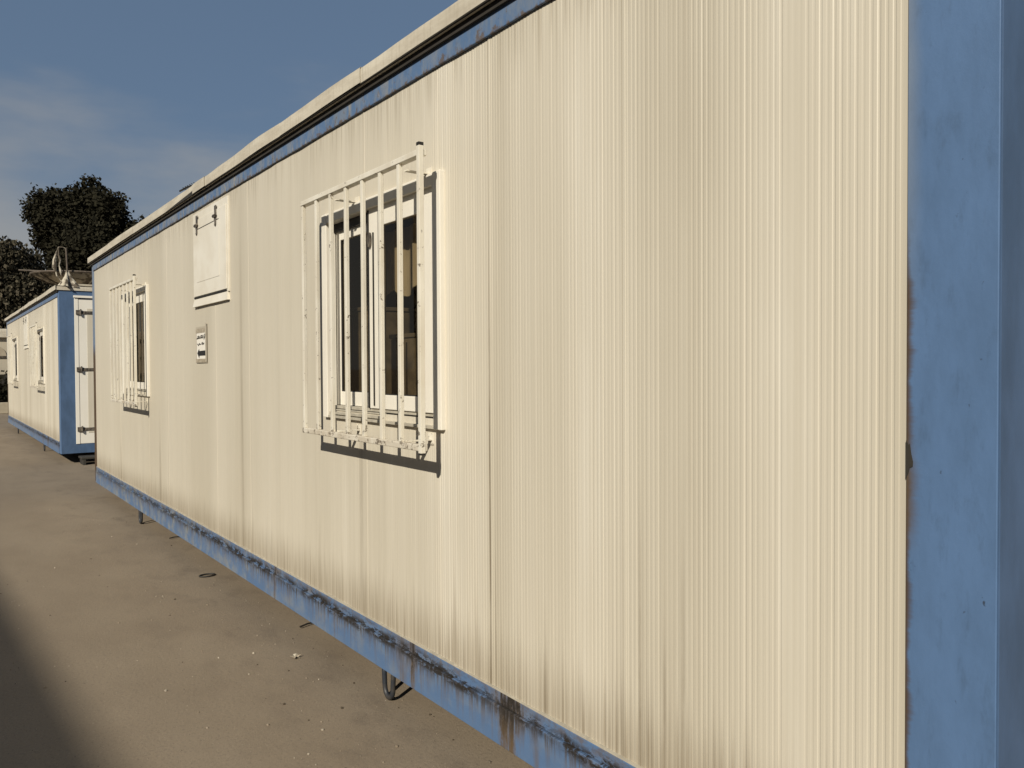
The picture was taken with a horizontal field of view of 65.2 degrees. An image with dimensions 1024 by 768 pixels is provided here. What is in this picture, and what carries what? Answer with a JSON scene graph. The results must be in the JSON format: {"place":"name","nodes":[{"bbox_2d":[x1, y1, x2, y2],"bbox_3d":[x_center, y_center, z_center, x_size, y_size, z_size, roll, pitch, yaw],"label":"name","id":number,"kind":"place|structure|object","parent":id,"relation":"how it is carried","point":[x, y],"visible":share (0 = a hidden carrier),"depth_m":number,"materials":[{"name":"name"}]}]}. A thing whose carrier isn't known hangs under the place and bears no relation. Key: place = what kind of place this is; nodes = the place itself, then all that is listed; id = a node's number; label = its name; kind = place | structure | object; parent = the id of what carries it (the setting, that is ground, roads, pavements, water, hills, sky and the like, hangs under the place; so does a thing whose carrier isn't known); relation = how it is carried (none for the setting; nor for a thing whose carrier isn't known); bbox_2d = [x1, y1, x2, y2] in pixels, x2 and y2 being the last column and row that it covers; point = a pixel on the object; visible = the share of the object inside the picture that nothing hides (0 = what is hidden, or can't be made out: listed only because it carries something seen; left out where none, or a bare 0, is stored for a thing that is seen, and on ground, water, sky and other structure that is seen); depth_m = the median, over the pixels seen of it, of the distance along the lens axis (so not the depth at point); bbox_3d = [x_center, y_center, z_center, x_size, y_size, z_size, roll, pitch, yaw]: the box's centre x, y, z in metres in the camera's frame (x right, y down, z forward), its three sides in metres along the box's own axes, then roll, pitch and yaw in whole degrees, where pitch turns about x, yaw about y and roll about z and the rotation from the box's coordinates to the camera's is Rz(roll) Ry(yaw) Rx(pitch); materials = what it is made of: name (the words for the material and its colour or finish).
{"place":"outdoors","nodes":[
{"label":"outdoors","id":0,"kind":"place"},
{"bbox_2d":[0,329,7,394],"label":"distant shed","id":1,"kind":"structure","parent":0,"point":[3,349],"depth_m":28.14,"materials":[{"name":"paint"}]},
{"bbox_2d":[0,0,457,269],"label":"sky","id":2,"kind":"structure","parent":0,"point":[147,98],"materials":[{"name":"blue"}]},
{"bbox_2d":[0,414,533,767],"bbox_3d":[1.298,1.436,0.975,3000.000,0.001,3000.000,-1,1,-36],"label":"ground","id":3,"kind":"structure","parent":0,"point":[81,603],"depth_m":3.96,"materials":[{"name":"concrete"}]},
{"bbox_2d":[0,370,7,401],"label":"scrub hedge","id":4,"kind":"object","parent":3,"relation":"on","point":[3,389],"visible":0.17,"depth_m":27.61,"materials":[{"name":"green plant"}]},
{"bbox_2d":[0,402,7,413],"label":"wall","id":5,"kind":"structure","parent":3,"relation":"on","point":[3,407],"depth_m":27.14,"materials":[{"name":"concrete"}]},
{"bbox_2d":[0,235,52,328],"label":"olive tree","id":6,"kind":"object","parent":3,"relation":"on","point":[19,290],"visible":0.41,"depth_m":30.04,"materials":[{"name":"green plant"}]},
{"bbox_2d":[4,285,94,453],"bbox_3d":[-8.963,-0.227,17.062,2.612,2.791,9.919,-1,1,-36],"label":"site cabin","id":7,"kind":"object","parent":3,"relation":"on","point":[50,374],"visible":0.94,"depth_m":12.90,"materials":[{"name":"beige metal"}]},
{"bbox_2d":[12,337,17,380],"bbox_3d":[-11.440,-0.568,18.452,0.051,0.989,1.120,-1,1,-36],"label":"window","id":8,"kind":"structure","parent":7,"relation":"in","point":[15,340],"depth_m":18.47,"materials":[{"name":"white paint"}]},
{"bbox_2d":[37,327,44,383],"bbox_3d":[-8.484,-0.503,14.444,0.076,0.989,1.120,-1,1,-36],"label":"window","id":9,"kind":"structure","parent":7,"relation":"in","point":[40,332],"depth_m":14.41,"materials":[{"name":"white paint"}]},
{"bbox_2d":[29,270,91,286],"bbox_3d":[-7.176,-1.656,13.277,1.432,0.296,1.432,-1,1,-36],"label":"roof dish","id":10,"kind":"object","parent":7,"relation":"on","point":[49,277],"visible":0.31,"depth_m":12.77,"materials":[{"name":"beige metal"}]},
{"bbox_2d":[18,269,40,271],"bbox_3d":[-7.199,-1.818,13.032,1.514,0.073,0.029,-1,1,-12],"label":"long pipe","id":11,"kind":"object","parent":10,"relation":"on","point":[27,270],"visible":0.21,"depth_m":12.89,"materials":[{"name":"grey metal"}]},
{"bbox_2d":[52,246,79,287],"bbox_3d":[-6.983,-1.822,12.517,0.347,0.656,0.286,0,1,32],"label":"roof mast","id":12,"kind":"object","parent":7,"relation":"on","point":[68,280],"visible":0.98,"depth_m":12.49,"materials":[{"name":"white metal"}]},
{"bbox_2d":[73,295,94,443],"bbox_3d":[-6.447,-0.229,12.806,0.985,2.327,0.058,-1,1,-36],"label":"door","id":13,"kind":"structure","parent":7,"relation":"in","point":[83,309],"depth_m":12.60,"materials":[{"name":"paint"}]},
{"bbox_2d":[78,284,91,286],"bbox_3d":[-6.793,-1.560,12.647,0.270,0.028,0.100,-1,1,-36],"label":"timber plank","id":14,"kind":"object","parent":7,"relation":"on","point":[84,285],"visible":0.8,"depth_m":12.64,"materials":[{"name":"beige wood"}]},
{"bbox_2d":[19,173,134,270],"bbox_3d":[-21.466,-4.938,40.653,5.656,11.410,6.305,0,1,11],"label":"broad tree","id":15,"kind":"object","parent":3,"relation":"on","point":[83,223],"visible":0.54,"depth_m":39.19,"materials":[{"name":"green plant"}]},
{"bbox_2d":[78,455,94,464],"bbox_3d":[-6.342,1.181,12.706,0.920,0.120,0.340,-1,1,-36],"label":"doorstep","id":16,"kind":"object","parent":3,"relation":"on","point":[83,458],"visible":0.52,"depth_m":12.38,"materials":[{"name":"metal"}]},
{"bbox_2d":[121,214,144,232],"bbox_3d":[-17.888,-3.921,40.143,3.871,9.360,3.597,-1,1,-36],"label":"tree","id":17,"kind":"object","parent":3,"relation":"on","point":[130,225],"visible":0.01,"depth_m":39.51,"materials":[{"name":"green plant"}]},
{"bbox_2d":[199,573,215,577],"bbox_3d":[-2.159,1.355,5.667,0.115,0.010,0.083,-1,1,-36],"label":"rubber ring","id":18,"kind":"object","parent":3,"relation":"on","point":[202,576],"visible":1,"depth_m":5.67,"materials":[{"name":"black rubber"}]},
{"bbox_2d":[0,497,490,766],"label":"grit","id":19,"kind":"object","parent":3,"relation":"on","point":[322,729],"visible":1,"depth_m":3.64,"materials":[{"name":"gravel"}]},
{"bbox_2d":[87,0,1023,767],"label":"site cabin","id":20,"kind":"object","parent":3,"relation":"on","point":[697,440],"visible":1,"depth_m":2.24,"materials":[{"name":"beige metal"}]},
{"bbox_2d":[121,284,149,396],"bbox_3d":[-3.518,-0.390,7.522,0.076,0.989,1.120,-1,1,-36],"label":"window","id":21,"kind":"structure","parent":20,"relation":"in","point":[142,293],"depth_m":7.50,"materials":[{"name":"white paint"}]},
{"bbox_2d":[179,182,193,191],"bbox_3d":[-2.919,-1.609,7.240,0.068,0.400,0.632,-1,1,-36],"label":"roof aerial","id":22,"kind":"object","parent":20,"relation":"on","point":[187,186],"visible":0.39,"depth_m":7.28,"materials":[{"name":"silver metal"}]},
{"bbox_2d":[196,323,206,362],"bbox_3d":[-2.221,-0.290,5.715,0.008,0.280,0.280,-1,1,-36],"label":"paper sign","id":23,"kind":"object","parent":20,"relation":"attached to","point":[201,344],"visible":1,"depth_m":5.71,"materials":[{"name":"white paper"}]},
{"bbox_2d":[321,169,445,429],"bbox_3d":[-0.572,-0.325,3.507,0.076,0.989,1.120,-1,1,-36],"label":"window","id":24,"kind":"structure","parent":20,"relation":"in","point":[434,249],"depth_m":3.47,"materials":[{"name":"white paint"}]},
{"bbox_2d":[350,306,417,406],"bbox_3d":[-0.620,0.346,4.221,0.472,1.470,0.342,-1,1,-36],"label":"cupboard","id":25,"kind":"object","parent":20,"relation":"in","point":[410,319],"visible":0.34,"depth_m":4.03,"materials":[{"name":"brown cardboard"}]},
{"bbox_2d":[386,223,416,296],"bbox_3d":[-0.426,-0.537,3.462,0.028,0.305,0.502,-1,1,-36],"label":"hanging cloth","id":26,"kind":"object","parent":20,"relation":"hanging from","point":[409,258],"visible":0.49,"depth_m":3.53,"materials":[{"name":"beige fabric"}]},
{"bbox_2d":[389,333,417,394],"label":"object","id":27,"kind":"object","parent":20,"relation":"in","point":[410,363],"visible":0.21,"depth_m":3.60,"materials":[{"name":"brown wood"}]}
]}

